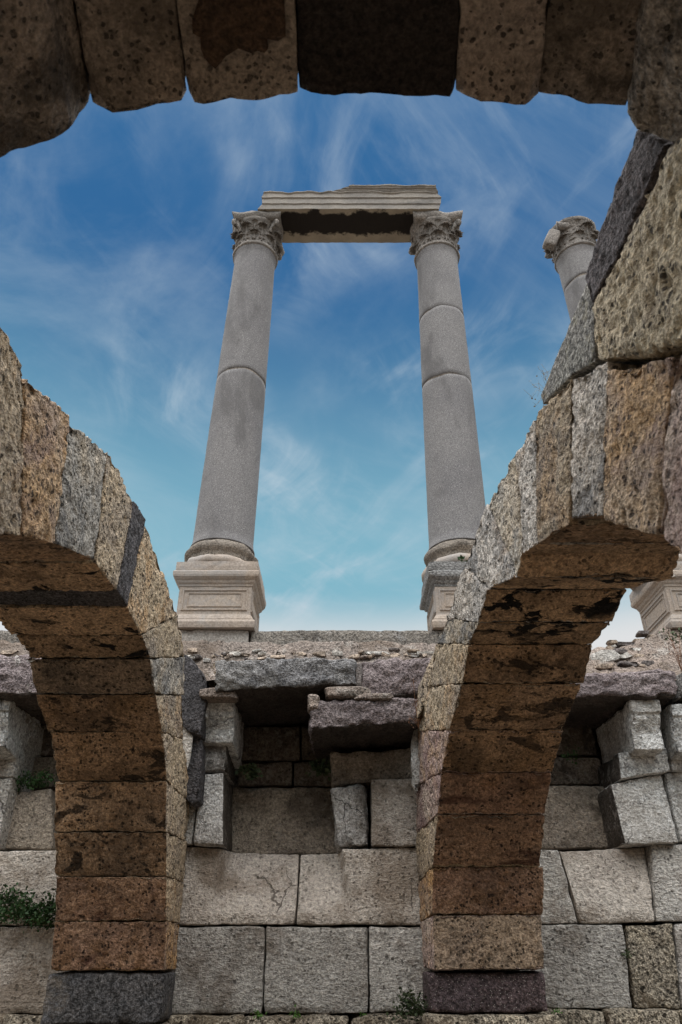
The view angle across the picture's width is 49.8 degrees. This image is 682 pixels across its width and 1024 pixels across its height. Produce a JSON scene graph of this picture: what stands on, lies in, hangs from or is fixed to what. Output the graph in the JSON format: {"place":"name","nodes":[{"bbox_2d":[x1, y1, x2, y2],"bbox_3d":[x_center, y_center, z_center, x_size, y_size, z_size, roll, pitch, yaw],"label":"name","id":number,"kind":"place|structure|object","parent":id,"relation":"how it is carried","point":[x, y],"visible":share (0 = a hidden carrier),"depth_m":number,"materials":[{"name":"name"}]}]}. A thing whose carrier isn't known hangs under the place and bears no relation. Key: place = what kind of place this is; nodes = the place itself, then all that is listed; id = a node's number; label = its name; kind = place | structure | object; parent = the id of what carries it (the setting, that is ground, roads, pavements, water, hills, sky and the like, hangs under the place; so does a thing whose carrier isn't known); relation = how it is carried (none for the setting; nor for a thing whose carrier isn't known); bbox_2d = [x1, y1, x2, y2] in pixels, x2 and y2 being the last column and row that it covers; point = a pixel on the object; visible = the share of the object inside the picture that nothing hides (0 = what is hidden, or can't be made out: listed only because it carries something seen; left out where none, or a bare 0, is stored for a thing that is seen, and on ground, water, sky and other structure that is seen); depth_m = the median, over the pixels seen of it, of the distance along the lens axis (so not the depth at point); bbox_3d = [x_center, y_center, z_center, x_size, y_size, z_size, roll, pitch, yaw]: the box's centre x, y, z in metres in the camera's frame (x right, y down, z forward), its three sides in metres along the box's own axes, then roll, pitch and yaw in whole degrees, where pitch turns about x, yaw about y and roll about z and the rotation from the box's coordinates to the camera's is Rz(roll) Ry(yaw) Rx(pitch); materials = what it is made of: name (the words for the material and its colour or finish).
{"place":"outdoors","nodes":[
{"label":"outdoors","id":0,"kind":"place"},
{"bbox_2d":[0,73,644,649],"label":"sky","id":1,"kind":"structure","parent":0,"point":[117,265],"materials":[{"name":"blue"}]},
{"bbox_2d":[0,0,681,157],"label":"stone arch","id":2,"kind":"structure","parent":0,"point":[61,61],"depth_m":2.23,"materials":[{"name":"brown stone"}]},
{"label":"ground","id":3,"kind":"structure","parent":0,"visible":0},
{"bbox_2d":[0,328,209,1023],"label":"stone arch","id":4,"kind":"structure","parent":3,"relation":"on","point":[88,615],"depth_m":4.96,"materials":[{"name":"brown stone"}]},
{"bbox_2d":[0,627,681,1023],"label":"ashlar wall","id":5,"kind":"structure","parent":3,"relation":"on","point":[300,891],"depth_m":5.94,"materials":[{"name":"stone"}]},
{"bbox_2d":[0,882,55,932],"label":"plant","id":6,"kind":"object","parent":5,"relation":"attached to","point":[27,911],"visible":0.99,"depth_m":5.52,"materials":[{"name":"green plant"}]},
{"bbox_2d":[14,768,56,791],"bbox_3d":[-2.671,2.290,6.270,0.530,0.188,0.200,0,-31,0],"label":"plant","id":7,"kind":"object","parent":5,"relation":"attached to","point":[36,784],"visible":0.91,"depth_m":6.25,"materials":[{"name":"green plant"}]},
{"bbox_2d":[173,561,265,637],"bbox_3d":[-1.216,0.983,7.396,0.845,0.704,0.844,0,-31,0],"label":"pedestal","id":8,"kind":"object","parent":5,"relation":"on","point":[222,595],"visible":0.78,"depth_m":7.11,"materials":[{"name":"stone"}]},
{"bbox_2d":[184,211,284,561],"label":"column","id":9,"kind":"structure","parent":8,"relation":"on","point":[224,530],"depth_m":8.46,"materials":[{"name":"stone"}]},
{"bbox_2d":[258,184,440,242],"bbox_3d":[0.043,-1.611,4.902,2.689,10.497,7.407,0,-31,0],"label":"architrave","id":10,"kind":"object","parent":9,"relation":"on","point":[381,213],"visible":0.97,"depth_m":10.17,"materials":[{"name":"stone"}]},
{"bbox_2d":[235,762,262,779],"bbox_3d":[-0.787,2.229,6.331,0.189,0.163,0.186,-27,-40,37],"label":"fern","id":11,"kind":"object","parent":5,"relation":"attached to","point":[252,770],"visible":1,"depth_m":6.32,"materials":[{"name":"green plant"}]},
{"bbox_2d":[251,1009,267,1019],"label":"weed tuft","id":12,"kind":"object","parent":5,"relation":"on","point":[257,1012],"visible":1,"depth_m":5.20,"materials":[{"name":"green plant"}]},
{"bbox_2d":[289,1004,302,1020],"bbox_3d":[-0.321,3.546,5.204,0.095,0.098,0.060,9,-32,-14],"label":"weed tuft","id":13,"kind":"object","parent":5,"relation":"attached to","point":[296,1015],"visible":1,"depth_m":5.20,"materials":[{"name":"green plant"}]},
{"bbox_2d":[305,757,330,780],"bbox_3d":[-0.177,2.226,6.339,0.273,0.209,0.152,0,-31,0],"label":"fern","id":14,"kind":"object","parent":5,"relation":"attached to","point":[323,767],"visible":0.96,"depth_m":6.34,"materials":[{"name":"green plant"}]},
{"bbox_2d":[386,987,427,1021],"bbox_3d":[0.491,3.466,5.131,0.352,0.252,0.174,0,-31,0],"label":"weed tuft","id":15,"kind":"object","parent":5,"relation":"attached to","point":[407,1001],"visible":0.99,"depth_m":5.13,"materials":[{"name":"green plant"}]},
{"bbox_2d":[419,561,466,631],"bbox_3d":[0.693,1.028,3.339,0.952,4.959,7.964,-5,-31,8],"label":"pedestal","id":16,"kind":"object","parent":5,"relation":"on","point":[441,579],"visible":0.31,"depth_m":7.14,"materials":[{"name":"stone"}]},
{"bbox_2d":[408,210,485,581],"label":"column","id":17,"kind":"structure","parent":16,"relation":"on","point":[456,505],"depth_m":8.51,"materials":[{"name":"stone"}]},
{"bbox_2d":[551,1008,561,1013],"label":"weed tuft","id":18,"kind":"object","parent":5,"relation":"on","point":[557,1011],"visible":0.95,"depth_m":5.19,"materials":[{"name":"green plant"}]},
{"bbox_2d":[560,744,582,763],"bbox_3d":[2.005,2.104,6.404,0.191,0.168,0.117,-8,-32,14],"label":"fern","id":19,"kind":"object","parent":5,"relation":"attached to","point":[563,755],"visible":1,"depth_m":6.40,"materials":[{"name":"green plant"}]},
{"bbox_2d":[621,948,634,958],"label":"weed tuft","id":20,"kind":"object","parent":5,"relation":"attached to","point":[627,955],"visible":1,"depth_m":5.47,"materials":[{"name":"green plant"}]},
{"bbox_2d":[629,561,681,634],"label":"pedestal","id":21,"kind":"object","parent":5,"relation":"on","point":[657,605],"visible":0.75,"depth_m":7.22,"materials":[{"name":"stone"}]},
{"bbox_2d":[542,216,681,590],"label":"column","id":22,"kind":"structure","parent":21,"relation":"on","point":[569,243],"depth_m":9.86,"materials":[{"name":"stone"}]},
{"bbox_2d":[658,627,681,643],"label":"weed tuft","id":23,"kind":"object","parent":5,"relation":"on","point":[675,634],"visible":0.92,"depth_m":6.39,"materials":[{"name":"green plant"}]},
{"bbox_2d":[664,632,681,671],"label":"dry weed","id":24,"kind":"object","parent":5,"relation":"on","point":[679,661],"visible":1,"depth_m":6.23,"materials":[{"name":"beige plant"}]},
{"bbox_2d":[410,130,681,1023],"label":"stone arch","id":25,"kind":"structure","parent":3,"relation":"on","point":[579,531],"depth_m":4.11,"materials":[{"name":"stone"}]},
{"bbox_2d":[408,679,421,727],"bbox_3d":[0.596,1.528,5.889,0.135,0.399,0.082,0,-31,0],"label":"dry weed","id":26,"kind":"object","parent":25,"relation":"attached to","point":[417,720],"visible":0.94,"depth_m":5.84,"materials":[{"name":"brown plant"}]},
{"bbox_2d":[458,555,466,561],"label":"weed tuft","id":27,"kind":"object","parent":25,"relation":"on","point":[461,557],"visible":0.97,"depth_m":4.70,"materials":[{"name":"green plant"}]},
{"bbox_2d":[528,364,550,406],"bbox_3d":[0.884,-0.560,3.324,0.143,0.268,0.069,0,-31,0],"label":"dry weed","id":28,"kind":"object","parent":25,"relation":"attached to","point":[539,387],"visible":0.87,"depth_m":3.31,"materials":[{"name":"plant"}]}
]}

